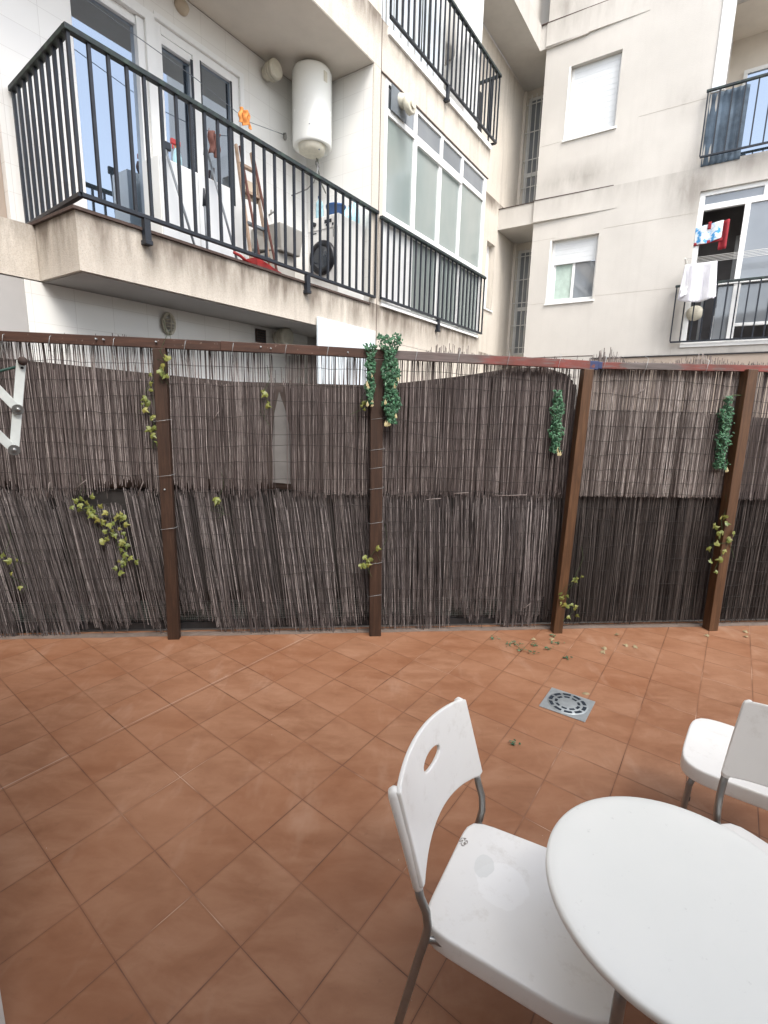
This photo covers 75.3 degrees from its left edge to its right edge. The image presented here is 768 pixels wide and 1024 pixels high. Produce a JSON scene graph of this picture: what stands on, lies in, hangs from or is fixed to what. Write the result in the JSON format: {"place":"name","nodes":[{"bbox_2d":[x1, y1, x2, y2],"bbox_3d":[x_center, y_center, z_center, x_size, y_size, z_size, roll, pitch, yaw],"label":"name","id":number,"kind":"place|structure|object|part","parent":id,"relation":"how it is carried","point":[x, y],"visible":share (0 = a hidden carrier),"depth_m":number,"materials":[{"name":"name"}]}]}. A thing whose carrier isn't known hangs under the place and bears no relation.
{"place":"outdoors","nodes":[
{"label":"outdoors","id":0,"kind":"place"},
{"bbox_2d":[0,357,27,454],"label":"wall airer","id":1,"kind":"structure","parent":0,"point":[11,445],"depth_m":1.29,"materials":[{"name":"white metal"}]},
{"bbox_2d":[0,620,767,1023],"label":"terrace floor","id":2,"kind":"structure","parent":0,"point":[198,828],"depth_m":2.40,"materials":[{"name":"tile"}]},
{"bbox_2d":[0,993,4,1023],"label":"side wall","id":3,"kind":"structure","parent":2,"relation":"on","point":[2,1019],"depth_m":1.44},
{"bbox_2d":[0,331,767,639],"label":"reed fence","id":4,"kind":"object","parent":2,"relation":"on","point":[477,498],"visible":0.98,"depth_m":3.93,"materials":[{"name":"wood"}]},
{"bbox_2d":[0,523,28,590],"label":"ivy vine","id":5,"kind":"object","parent":4,"relation":"attached to","point":[8,561],"visible":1,"depth_m":3.73,"materials":[{"name":"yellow plant"}]},
{"bbox_2d":[69,477,107,532],"bbox_3d":[-2.202,-0.057,3.690,0.249,0.444,0.065,2,11,2],"label":"ivy vine","id":6,"kind":"object","parent":4,"relation":"attached to","point":[91,514],"visible":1,"depth_m":3.69,"materials":[{"name":"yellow plant"}]},
{"bbox_2d":[77,482,138,575],"bbox_3d":[-2.083,0.106,3.749,0.415,0.782,0.071,1,11,-2],"label":"ivy vine","id":7,"kind":"object","parent":4,"relation":"attached to","point":[120,516],"visible":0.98,"depth_m":3.75,"materials":[{"name":"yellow plant"}]},
{"bbox_2d":[139,329,170,447],"bbox_3d":[-1.639,-0.877,3.566,0.258,0.841,0.059,-1,12,-13],"label":"ivy vine","id":8,"kind":"object","parent":4,"relation":"attached to","point":[145,400],"visible":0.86,"depth_m":3.58,"materials":[{"name":"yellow plant"}]},
{"bbox_2d":[156,320,170,384],"bbox_3d":[-1.536,-1.112,3.472,0.108,0.439,0.060,0,11,-5],"label":"ivy vine","id":9,"kind":"object","parent":4,"relation":"attached to","point":[161,372],"visible":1,"depth_m":3.48,"materials":[{"name":"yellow plant"}]},
{"bbox_2d":[210,472,227,516],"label":"ivy vine","id":10,"kind":"object","parent":4,"relation":"attached to","point":[217,500],"visible":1,"depth_m":3.78,"materials":[{"name":"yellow plant"}]},
{"bbox_2d":[259,366,274,422],"bbox_3d":[-0.864,-0.860,3.666,0.107,0.438,0.054,-4,13,-27],"label":"ivy vine","id":11,"kind":"object","parent":4,"relation":"attached to","point":[265,395],"visible":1,"depth_m":3.66,"materials":[{"name":"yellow plant"}]},
{"bbox_2d":[352,371,369,413],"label":"ivy vine","id":12,"kind":"object","parent":4,"relation":"attached to","point":[363,404],"visible":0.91,"depth_m":3.71,"materials":[{"name":"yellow plant"}]},
{"bbox_2d":[362,342,377,406],"bbox_3d":[-0.104,-1.002,3.635,0.113,0.462,0.100,0,11,-6],"label":"hanging garland","id":13,"kind":"object","parent":4,"relation":"hanging from","point":[369,384],"visible":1,"depth_m":3.62,"materials":[{"name":"green plant"}]},
{"bbox_2d":[358,524,386,574],"bbox_3d":[-0.086,0.310,3.897,0.225,0.424,0.069,0,11,-6],"label":"ivy vine","id":14,"kind":"object","parent":4,"relation":"attached to","point":[368,561],"visible":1,"depth_m":3.91,"materials":[{"name":"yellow plant"}]},
{"bbox_2d":[377,332,402,426],"bbox_3d":[0.042,-0.970,3.655,0.202,0.677,0.208,0,11,-6],"label":"hanging garland","id":15,"kind":"object","parent":4,"relation":"hanging from","point":[391,411],"visible":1,"depth_m":3.62,"materials":[{"name":"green plant"}]},
{"bbox_2d":[547,389,565,455],"bbox_3d":[1.349,-0.697,3.886,0.138,0.513,0.152,0,11,-6],"label":"hanging garland","id":16,"kind":"object","parent":4,"relation":"hanging from","point":[555,434],"visible":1,"depth_m":3.88,"materials":[{"name":"green plastic"}]},
{"bbox_2d":[558,546,583,620],"bbox_3d":[1.540,0.600,4.117,0.204,0.642,0.063,0,11,-6],"label":"ivy vine","id":17,"kind":"object","parent":4,"relation":"attached to","point":[575,579],"visible":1,"depth_m":4.12,"materials":[{"name":"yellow plant"}]},
{"bbox_2d":[706,494,734,573],"bbox_3d":[2.836,0.191,4.152,0.280,0.671,0.076,0,11,-6],"label":"ivy vine","id":18,"kind":"object","parent":4,"relation":"attached to","point":[729,540],"visible":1,"depth_m":4.14,"materials":[{"name":"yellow plant"}]},
{"bbox_2d":[0,621,767,639],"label":"floor edging","id":19,"kind":"object","parent":2,"relation":"on","point":[142,634],"visible":0.93,"depth_m":4.17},
{"bbox_2d":[388,697,613,1023],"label":"cafe chair","id":20,"kind":"object","parent":2,"relation":"on","point":[491,916],"visible":0.93,"depth_m":1.36,"materials":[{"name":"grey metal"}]},
{"bbox_2d":[539,688,594,721],"bbox_3d":[1.171,1.222,3.175,0.280,0.010,0.270,9,14,34],"label":"floor drain","id":21,"kind":"object","parent":2,"relation":"on","point":[579,708],"visible":1,"depth_m":3.16,"materials":[{"name":"metal"}]},
{"bbox_2d":[545,796,767,1023],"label":"round table","id":22,"kind":"object","parent":2,"relation":"on","point":[661,908],"visible":0.98,"depth_m":1.10,"materials":[{"name":"white plastic"}]},
{"bbox_2d":[680,718,767,810],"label":"cafe chair","id":23,"kind":"object","parent":2,"relation":"on","point":[705,747],"visible":0.71,"depth_m":2.01,"materials":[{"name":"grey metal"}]},
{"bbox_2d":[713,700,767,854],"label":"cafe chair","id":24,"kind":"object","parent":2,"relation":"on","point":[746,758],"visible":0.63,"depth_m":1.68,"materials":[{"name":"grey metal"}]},
{"bbox_2d":[1,619,766,632],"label":"ground","id":25,"kind":"structure","parent":0,"point":[368,626],"depth_m":4.37,"materials":[{"name":"concrete"}]},
{"bbox_2d":[0,0,767,632],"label":"apartment building","id":26,"kind":"structure","parent":25,"relation":"on","point":[622,144],"depth_m":6.45,"materials":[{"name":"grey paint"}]},
{"bbox_2d":[70,0,151,226],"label":"sliding door","id":27,"kind":"structure","parent":26,"relation":"in","point":[85,17],"depth_m":4.41,"materials":[{"name":"white glass"}]},
{"bbox_2d":[162,312,175,334],"bbox_3d":[-1.963,-1.727,4.559,0.066,0.202,0.142,9,14,33],"label":"bulkhead lamp","id":28,"kind":"object","parent":26,"relation":"attached to","point":[170,323],"visible":1,"depth_m":4.54,"materials":[{"name":"beige plastic"}]},
{"bbox_2d":[165,141,195,244],"bbox_3d":[-1.827,-2.784,4.512,0.293,1.003,0.071,0,11,-8],"label":"broom","id":29,"kind":"object","parent":26,"relation":"on","point":[168,146],"visible":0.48,"depth_m":4.44,"materials":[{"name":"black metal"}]},
{"bbox_2d":[174,0,188,15],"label":"wall lamp","id":30,"kind":"object","parent":26,"relation":"attached to","point":[182,7],"visible":1,"depth_m":4.69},
{"bbox_2d":[142,155,233,256],"bbox_3d":[-1.898,-2.815,4.904,0.272,0.900,0.800,9,14,33],"label":"storage cabinet","id":31,"kind":"object","parent":26,"relation":"on","point":[158,189],"visible":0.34,"depth_m":4.68,"materials":[{"name":"white plastic"}]},
{"bbox_2d":[170,138,181,164],"bbox_3d":[-1.951,-3.353,4.670,0.080,0.245,0.100,9,14,33],"label":"spray bottle","id":32,"kind":"object","parent":31,"relation":"on","point":[173,141],"visible":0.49,"depth_m":4.64,"materials":[{"name":"blue plastic"}]},
{"bbox_3d":[-1.902,-2.773,4.669,0.012,0.870,0.390,9,14,33],"label":"door","id":33,"kind":"part","parent":31,"relation":"part of","materials":[{"name":"white plastic"}]},
{"bbox_3d":[-1.678,-2.833,4.995,0.012,0.870,0.390,9,14,33],"label":"door","id":34,"kind":"part","parent":31,"relation":"part of","materials":[{"name":"white plastic"}]},
{"bbox_2d":[155,20,242,259],"bbox_3d":[-1.896,-3.522,5.177,0.092,2.180,0.980,9,14,33],"label":"balcony door","id":35,"kind":"structure","parent":26,"relation":"in","point":[221,82],"depth_m":5.04,"materials":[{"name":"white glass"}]},
{"bbox_2d":[202,188,207,248],"bbox_3d":[-1.668,-2.653,4.660,0.037,0.690,0.060,-6,14,-33],"label":"mop","id":36,"kind":"object","parent":26,"relation":"on","point":[204,205],"visible":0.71,"depth_m":4.63,"materials":[{"name":"black metal"}]},
{"bbox_2d":[168,374,257,381],"bbox_3d":[-1.717,-0.892,5.133,0.040,0.950,1.100,9,14,33],"label":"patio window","id":37,"kind":"structure","parent":26,"relation":"attached to","point":[215,378],"depth_m":5.02,"materials":[{"name":"glass"}]},
{"bbox_2d":[207,130,220,157],"bbox_3d":[-1.592,-3.433,4.643,0.043,0.213,0.148,9,14,33],"label":"rag","id":38,"kind":"object","parent":26,"relation":"hanging from","point":[211,135],"visible":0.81,"depth_m":4.63,"materials":[{"name":"fabric"}]},
{"bbox_2d":[203,148,237,258],"bbox_3d":[-1.567,-2.947,4.848,0.328,1.203,0.040,-2,12,-15],"label":"mop","id":39,"kind":"object","parent":26,"relation":"on","point":[216,185],"visible":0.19,"depth_m":4.82,"materials":[{"name":"black metal"}]},
{"bbox_2d":[238,107,251,129],"bbox_3d":[-1.333,-3.775,4.770,0.053,0.142,0.168,9,14,33],"label":"cleaning cloth","id":40,"kind":"object","parent":26,"relation":"hanging from","point":[244,116],"visible":1,"depth_m":4.76,"materials":[{"name":"orange fabric"}]},
{"bbox_2d":[234,144,277,269],"bbox_3d":[-1.326,-3.100,5.225,0.404,1.366,0.292,9,14,33],"label":"step ladder","id":41,"kind":"object","parent":26,"relation":"on","point":[249,193],"visible":0.53,"depth_m":5.21,"materials":[{"name":"brown wood"}]},
{"bbox_2d":[233,251,280,272],"bbox_3d":[-1.244,-2.367,4.749,0.260,0.114,0.472,9,14,33],"label":"dustpan","id":42,"kind":"object","parent":26,"relation":"on","point":[258,262],"visible":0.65,"depth_m":4.67,"materials":[{"name":"red plastic"}]},
{"bbox_2d":[255,328,265,342],"bbox_3d":[-1.355,-1.937,5.477,0.020,0.140,0.140,9,14,33],"label":"wall grate","id":43,"kind":"object","parent":26,"relation":"attached to","point":[260,335],"visible":0.98,"depth_m":5.46,"materials":[{"name":"black metal"}]},
{"bbox_2d":[261,58,282,82],"bbox_3d":[-1.249,-4.892,5.525,0.176,0.189,0.190,9,14,33],"label":"vent cowl","id":44,"kind":"object","parent":26,"relation":"attached to","point":[271,71],"visible":1,"depth_m":5.48,"materials":[{"name":"beige plastic"}]},
{"bbox_2d":[252,209,301,277],"bbox_3d":[-1.231,-3.023,5.770,0.460,1.000,0.380,9,14,33],"label":"laundry basin","id":45,"kind":"object","parent":26,"relation":"on","point":[280,240],"visible":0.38,"depth_m":5.67,"materials":[{"name":"grey plastic"}]},
{"bbox_2d":[273,328,293,343],"bbox_3d":[-1.138,-1.965,5.593,0.176,0.189,0.189,9,14,33],"label":"vent cowl","id":46,"kind":"object","parent":26,"relation":"attached to","point":[283,336],"visible":0.88,"depth_m":5.53,"materials":[{"name":"beige plastic"}]},
{"bbox_2d":[291,59,331,195],"bbox_3d":[-0.842,-4.440,5.808,0.449,1.238,0.518,-2,12,-15],"label":"water heater","id":47,"kind":"object","parent":26,"relation":"attached to","point":[312,106],"visible":0.98,"depth_m":5.58,"materials":[{"name":"white metal"}]},
{"bbox_2d":[309,213,364,299],"bbox_3d":[-0.571,-2.967,5.900,0.450,0.850,0.545,9,14,33],"label":"washing machine","id":48,"kind":"object","parent":26,"relation":"on","point":[331,250],"visible":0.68,"depth_m":5.70,"materials":[{"name":"white metal"}]},
{"bbox_2d":[316,196,323,217],"bbox_3d":[-0.746,-3.512,5.763,0.090,0.260,0.090,9,14,33],"label":"water bottle","id":49,"kind":"object","parent":48,"relation":"on","point":[317,210],"visible":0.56,"depth_m":5.73,"materials":[{"name":"clear plastic"}]},
{"bbox_3d":[-0.712,-2.915,5.700,0.370,0.370,0.045,9,14,33],"label":"door","id":50,"kind":"part","parent":48,"relation":"part of","materials":[{"name":"grey glass"}]},
{"bbox_2d":[326,202,345,214],"bbox_3d":[-0.563,-3.479,5.827,0.240,0.180,0.240,9,14,33],"label":"bucket","id":51,"kind":"object","parent":48,"relation":"on","point":[331,207],"visible":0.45,"depth_m":5.73,"materials":[{"name":"blue plastic"}]},
{"bbox_2d":[344,202,359,222],"bbox_3d":[-0.405,-3.524,5.838,0.245,0.270,0.177,0,11,-5],"label":"plastic bag","id":52,"kind":"object","parent":48,"relation":"on","point":[346,213],"visible":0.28,"depth_m":5.82,"materials":[{"name":"white plastic"}]},
{"bbox_2d":[317,317,374,384],"bbox_3d":[-0.423,-1.676,5.817,0.024,0.980,1.060,9,14,33],"label":"white board","id":53,"kind":"object","parent":26,"relation":"attached to","point":[332,333],"visible":0.48,"depth_m":5.65,"materials":[{"name":"white"}]},
{"bbox_2d":[391,84,415,123],"bbox_3d":[0.184,-4.922,5.975,0.366,0.310,0.330,9,14,33],"label":"flue pipe","id":54,"kind":"object","parent":26,"relation":"attached to","point":[403,105],"visible":0.98,"depth_m":5.91,"materials":[{"name":"beige plastic"}]},
{"bbox_2d":[381,78,486,335],"bbox_3d":[0.813,-4.043,7.214,0.069,2.470,2.970,9,14,33],"label":"balcony window","id":55,"kind":"structure","parent":26,"relation":"in","point":[431,189],"depth_m":6.92,"materials":[{"name":"white glass"}]},
{"bbox_2d":[420,0,457,65],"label":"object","id":56,"kind":"object","parent":26,"relation":"attached to","point":[451,31],"visible":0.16,"depth_m":7.06,"materials":[{"name":"white"}]},
{"bbox_2d":[484,246,492,312],"bbox_3d":[2.156,-4.948,10.513,0.200,1.330,0.500,9,14,33],"label":"narrow window","id":57,"kind":"structure","parent":26,"relation":"in","point":[487,254],"depth_m":10.64,"materials":[{"name":"white"}]},
{"bbox_2d":[511,247,531,355],"bbox_3d":[3.334,-4.795,11.394,0.770,2.320,0.130,9,14,33],"label":"stair window","id":58,"kind":"structure","parent":26,"relation":"in","point":[524,257],"depth_m":11.50,"materials":[{"name":"grey glass"}]},
{"bbox_2d":[521,92,542,203],"bbox_3d":[3.405,-7.686,10.814,0.770,2.500,0.130,9,14,33],"label":"stair window","id":59,"kind":"structure","parent":26,"relation":"in","point":[535,105],"depth_m":10.89,"materials":[{"name":"white paint"}]},
{"bbox_2d":[544,235,598,305],"bbox_3d":[3.745,-4.785,9.897,0.965,1.220,0.190,9,14,33],"label":"window","id":60,"kind":"structure","parent":26,"relation":"in","point":[569,283],"depth_m":9.94,"materials":[{"name":"grey glass"}]},
{"bbox_2d":[562,53,621,142],"bbox_3d":[3.889,-7.685,9.265,0.965,1.260,0.190,9,14,33],"label":"window","id":61,"kind":"structure","parent":26,"relation":"in","point":[595,85],"depth_m":9.28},
{"bbox_2d":[686,305,702,320],"bbox_3d":[5.532,-3.539,8.861,0.260,0.260,0.016,9,14,33],"label":"round tray","id":62,"kind":"object","parent":26,"relation":"attached to","point":[698,311],"visible":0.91,"depth_m":8.85,"materials":[{"name":"beige plastic"}]},
{"bbox_2d":[693,219,729,249],"bbox_3d":[5.627,-4.742,8.563,0.490,0.460,0.066,9,14,33],"label":"printed towel","id":63,"kind":"object","parent":26,"relation":"hanging from","point":[710,232],"visible":1,"depth_m":8.53,"materials":[{"name":"white fabric"}]},
{"bbox_2d":[696,235,740,339],"bbox_3d":[6.784,-4.119,9.411,1.320,2.100,0.030,9,14,33],"label":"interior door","id":64,"kind":"structure","parent":26,"relation":"in","point":[737,237],"depth_m":9.42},
{"bbox_2d":[679,180,767,347],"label":"loggia window","id":65,"kind":"structure","parent":26,"relation":"in","point":[754,231],"depth_m":8.40,"materials":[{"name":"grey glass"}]},
{"bbox_2d":[684,248,767,264],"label":"drying rack","id":66,"kind":"object","parent":26,"relation":"attached to","point":[686,261],"visible":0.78,"depth_m":8.20,"materials":[{"name":"white plastic"}]},
{"bbox_2d":[677,261,716,301],"bbox_3d":[5.302,-3.870,8.394,0.564,0.620,0.064,9,14,33],"label":"towel","id":67,"kind":"object","parent":66,"relation":"hanging from","point":[698,282],"visible":1,"depth_m":8.39,"materials":[{"name":"white fabric"}]},
{"bbox_2d":[740,64,767,155],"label":"window","id":68,"kind":"structure","parent":26,"relation":"in","point":[762,100],"depth_m":8.91,"materials":[{"name":"white glass"}]},
{"bbox_2d":[477,92,483,132],"bbox_3d":[1.465,-6.275,7.816,0.020,0.620,0.350,9,14,33],"label":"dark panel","id":69,"kind":"object","parent":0,"point":[479,128],"visible":0.07,"depth_m":7.86,"materials":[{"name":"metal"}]},
{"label":"garland hook","id":70,"kind":"object","parent":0,"visible":0},
{"bbox_2d":[712,395,734,471],"bbox_3d":[2.756,-0.629,4.026,0.130,0.614,0.164,0,11,-6],"label":"hanging garland","id":71,"kind":"object","parent":70,"relation":"hanging from","point":[720,463],"visible":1,"depth_m":4.02,"materials":[{"name":"green plant"}]},
{"bbox_3d":[-1.178,-4.470,5.920,0.030,0.070,0.070,1,11,0],"label":"line reel","id":72,"kind":"object","parent":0,"visible":0},
{"bbox_2d":[86,0,283,134],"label":"clothes line","id":73,"kind":"object","parent":72,"relation":"attached to","point":[174,63],"visible":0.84,"depth_m":4.42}
]}

